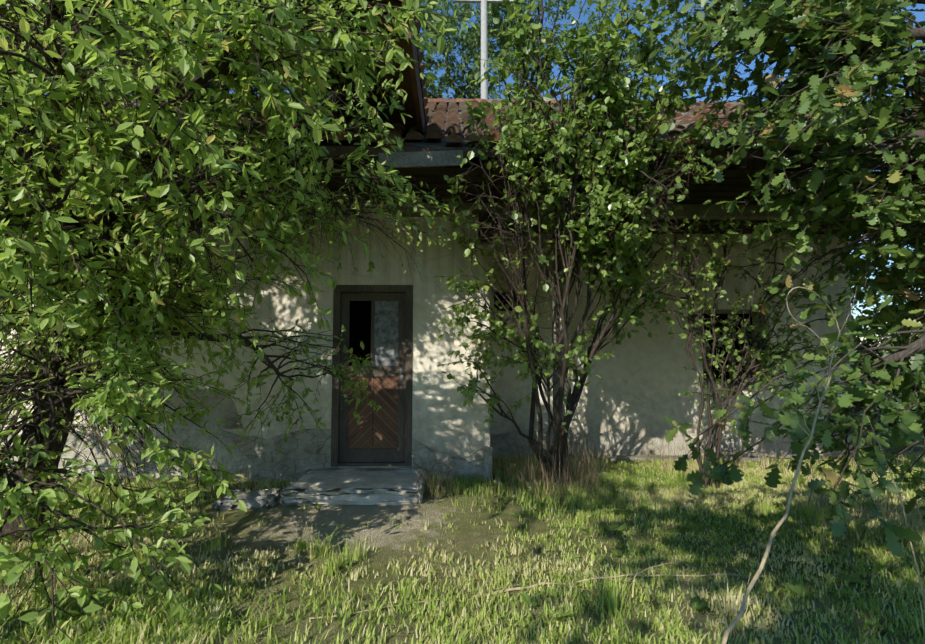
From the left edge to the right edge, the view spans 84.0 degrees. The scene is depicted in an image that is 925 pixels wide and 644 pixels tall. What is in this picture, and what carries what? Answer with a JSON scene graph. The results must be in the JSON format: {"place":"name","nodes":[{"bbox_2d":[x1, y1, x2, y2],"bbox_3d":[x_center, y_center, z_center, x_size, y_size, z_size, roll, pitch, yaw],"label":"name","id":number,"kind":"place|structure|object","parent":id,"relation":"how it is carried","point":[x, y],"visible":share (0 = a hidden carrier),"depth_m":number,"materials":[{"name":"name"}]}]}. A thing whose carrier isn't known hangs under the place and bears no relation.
{"place":"outdoors","nodes":[
{"label":"outdoors","id":0,"kind":"place"},
{"bbox_2d":[0,450,924,643],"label":"grass","id":1,"kind":"structure","parent":0,"point":[638,483],"depth_m":3.51,"materials":[{"name":"green plant"}]},
{"bbox_2d":[0,359,924,643],"bbox_3d":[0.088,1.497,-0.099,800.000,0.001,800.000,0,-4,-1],"label":"ground","id":2,"kind":"structure","parent":0,"point":[282,529],"depth_m":3.71,"materials":[{"name":"green plant"}]},
{"bbox_2d":[0,0,481,643],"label":"plum tree","id":3,"kind":"object","parent":2,"relation":"on","point":[84,158],"depth_m":3.01,"materials":[{"name":"green plant"}]},
{"bbox_2d":[212,488,281,509],"bbox_3d":[-2.175,1.825,5.254,0.595,0.163,0.476,0,-4,-1],"label":"stone","id":4,"kind":"object","parent":2,"relation":"on","point":[258,499],"visible":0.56,"depth_m":5.09,"materials":[{"name":"grey stone"}]},
{"bbox_2d":[279,468,426,505],"bbox_3d":[-1.141,1.817,5.689,1.456,0.204,1.035,0,-4,-1],"label":"concrete step","id":5,"kind":"object","parent":2,"relation":"on","point":[365,486],"visible":0.85,"depth_m":5.28,"materials":[{"name":"grey concrete"}]},
{"bbox_2d":[0,159,853,468],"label":"house walls","id":6,"kind":"structure","parent":2,"relation":"on","point":[646,379],"depth_m":6.42,"materials":[{"name":"beige paint"}]},
{"bbox_2d":[0,0,403,121],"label":"roof","id":7,"kind":"structure","parent":6,"relation":"on","point":[372,102],"depth_m":6.18,"materials":[{"name":"brown tile"}]},
{"bbox_2d":[367,0,429,127],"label":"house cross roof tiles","id":8,"kind":"object","parent":7,"relation":"on","point":[420,54],"visible":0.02,"depth_m":4.84,"materials":[{"name":"red tile"}]},
{"bbox_2d":[331,285,412,466],"bbox_3d":[-1.103,0.648,6.352,0.980,2.210,0.132,0,-4,-1],"label":"door frame","id":9,"kind":"object","parent":6,"relation":"in","point":[346,454],"depth_m":6.32,"materials":[{"name":"brown wood"}]},
{"bbox_2d":[348,376,397,448],"bbox_3d":[-1.104,1.113,6.335,0.612,0.880,0.001,0,-4,-1],"label":"door panel","id":10,"kind":"object","parent":9,"relation":"in","point":[377,429],"visible":1,"depth_m":6.33,"materials":[{"name":"brown wood"}]},
{"bbox_2d":[374,301,398,365],"bbox_3d":[-0.949,0.141,6.415,0.301,0.811,0.001,0,-4,-1],"label":"window pane","id":11,"kind":"structure","parent":9,"relation":"attached to","point":[386,335],"depth_m":6.41,"materials":[{"name":"clear glass"}]},
{"bbox_2d":[393,368,402,380],"bbox_3d":[-0.792,0.641,6.328,0.121,0.160,0.053,0,-4,-1],"label":"door handle","id":12,"kind":"object","parent":9,"relation":"attached to","point":[401,374],"visible":0.98,"depth_m":6.35,"materials":[{"name":"silver metal"}]},
{"bbox_2d":[356,0,429,167],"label":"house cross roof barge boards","id":13,"kind":"object","parent":6,"relation":"attached to","point":[410,84],"visible":0.39,"depth_m":4.99,"materials":[{"name":"brown wood"}]},
{"bbox_2d":[1,154,918,234],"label":"roof eave","id":14,"kind":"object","parent":6,"relation":"attached to","point":[733,185],"depth_m":5.83,"materials":[{"name":"brown wood"}]},
{"bbox_2d":[3,94,921,158],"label":"house roof tiles","id":15,"kind":"object","parent":14,"relation":"on","point":[447,129],"visible":0.15,"depth_m":5.61,"materials":[{"name":"red tile"}]},
{"bbox_2d":[11,150,924,243],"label":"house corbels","id":16,"kind":"object","parent":6,"relation":"attached to","point":[742,165],"visible":0.08,"depth_m":5.22,"materials":[{"name":"brown wood"}]},
{"bbox_2d":[494,292,522,310],"bbox_3d":[0.709,-0.308,8.028,0.470,0.320,0.050,0,-4,-1],"label":"vent frame","id":17,"kind":"object","parent":6,"relation":"attached to","point":[497,293],"visible":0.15,"depth_m":8.00,"materials":[{"name":"brown wood"}]},
{"bbox_2d":[701,310,775,388],"bbox_3d":[4.172,0.407,7.852,1.150,1.210,0.288,0,-4,-1],"label":"window frame","id":18,"kind":"object","parent":6,"relation":"attached to","point":[730,314],"visible":0.17,"depth_m":7.94,"materials":[{"name":"grey wood"}]},
{"bbox_2d":[0,389,860,481],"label":"wall base","id":19,"kind":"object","parent":2,"relation":"on","point":[302,451],"depth_m":6.21,"materials":[{"name":"grey concrete"}]},
{"bbox_2d":[0,415,924,637],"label":"dry weed stems","id":20,"kind":"object","parent":2,"relation":"on","point":[581,465],"visible":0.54,"depth_m":5.56,"materials":[{"name":"green plant"}]},
{"bbox_2d":[0,457,924,631],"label":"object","id":21,"kind":"object","parent":2,"relation":"on","point":[800,588],"visible":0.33,"depth_m":3.43,"materials":[{"name":"green plant"}]},
{"bbox_2d":[454,0,513,167],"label":"utility pole","id":22,"kind":"object","parent":2,"relation":"on","point":[484,57],"visible":0.16,"depth_m":12.02,"materials":[{"name":"metal"}]},
{"bbox_2d":[349,295,753,380],"bbox_3d":[1.543,0.651,8.277,7.099,2.800,0.661,1,-4,-13],"label":"dark house interior","id":23,"kind":"object","parent":2,"relation":"on","point":[360,320],"visible":0.13,"depth_m":7.55,"materials":[{"name":"black"}]},
{"bbox_2d":[416,0,686,99],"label":"tree","id":24,"kind":"object","parent":2,"relation":"on","point":[469,52],"depth_m":16.30,"materials":[{"name":"green plant"}]},
{"bbox_2d":[430,0,769,489],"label":"tree","id":25,"kind":"object","parent":2,"relation":"on","point":[596,48],"depth_m":4.97,"materials":[{"name":"green plant"}]},
{"bbox_2d":[310,287,924,643],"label":"vine branch","id":26,"kind":"object","parent":2,"relation":"on","point":[737,618],"visible":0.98,"depth_m":2.54,"materials":[{"name":"brown wood"}]},
{"bbox_2d":[565,450,827,460],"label":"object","id":27,"kind":"object","parent":2,"relation":"on","point":[752,456],"visible":0.43,"depth_m":7.41,"materials":[{"name":"grey concrete"}]},
{"bbox_2d":[629,185,857,489],"bbox_3d":[3.384,0.212,6.085,3.040,3.400,1.657,0,-4,-1],"label":"small tree","id":28,"kind":"object","parent":2,"relation":"on","point":[710,274],"depth_m":5.98,"materials":[{"name":"green plant"}]},
{"bbox_2d":[626,0,924,556],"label":"oak tree","id":29,"kind":"object","parent":2,"relation":"on","point":[866,13],"depth_m":4.16,"materials":[{"name":"green plant"}]},
{"bbox_2d":[849,170,924,441],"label":"tree","id":30,"kind":"object","parent":2,"relation":"on","point":[868,342],"depth_m":8.71,"materials":[{"name":"green plant"}]},
{"bbox_2d":[45,0,924,354],"label":"sky","id":31,"kind":"structure","parent":0,"point":[920,16],"materials":[{"name":"blue"}]},
{"bbox_2d":[378,150,924,473],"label":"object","id":32,"kind":"object","parent":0,"point":[422,159],"visible":0.4,"depth_m":6.36,"materials":[{"name":"grey metal"}]}
]}

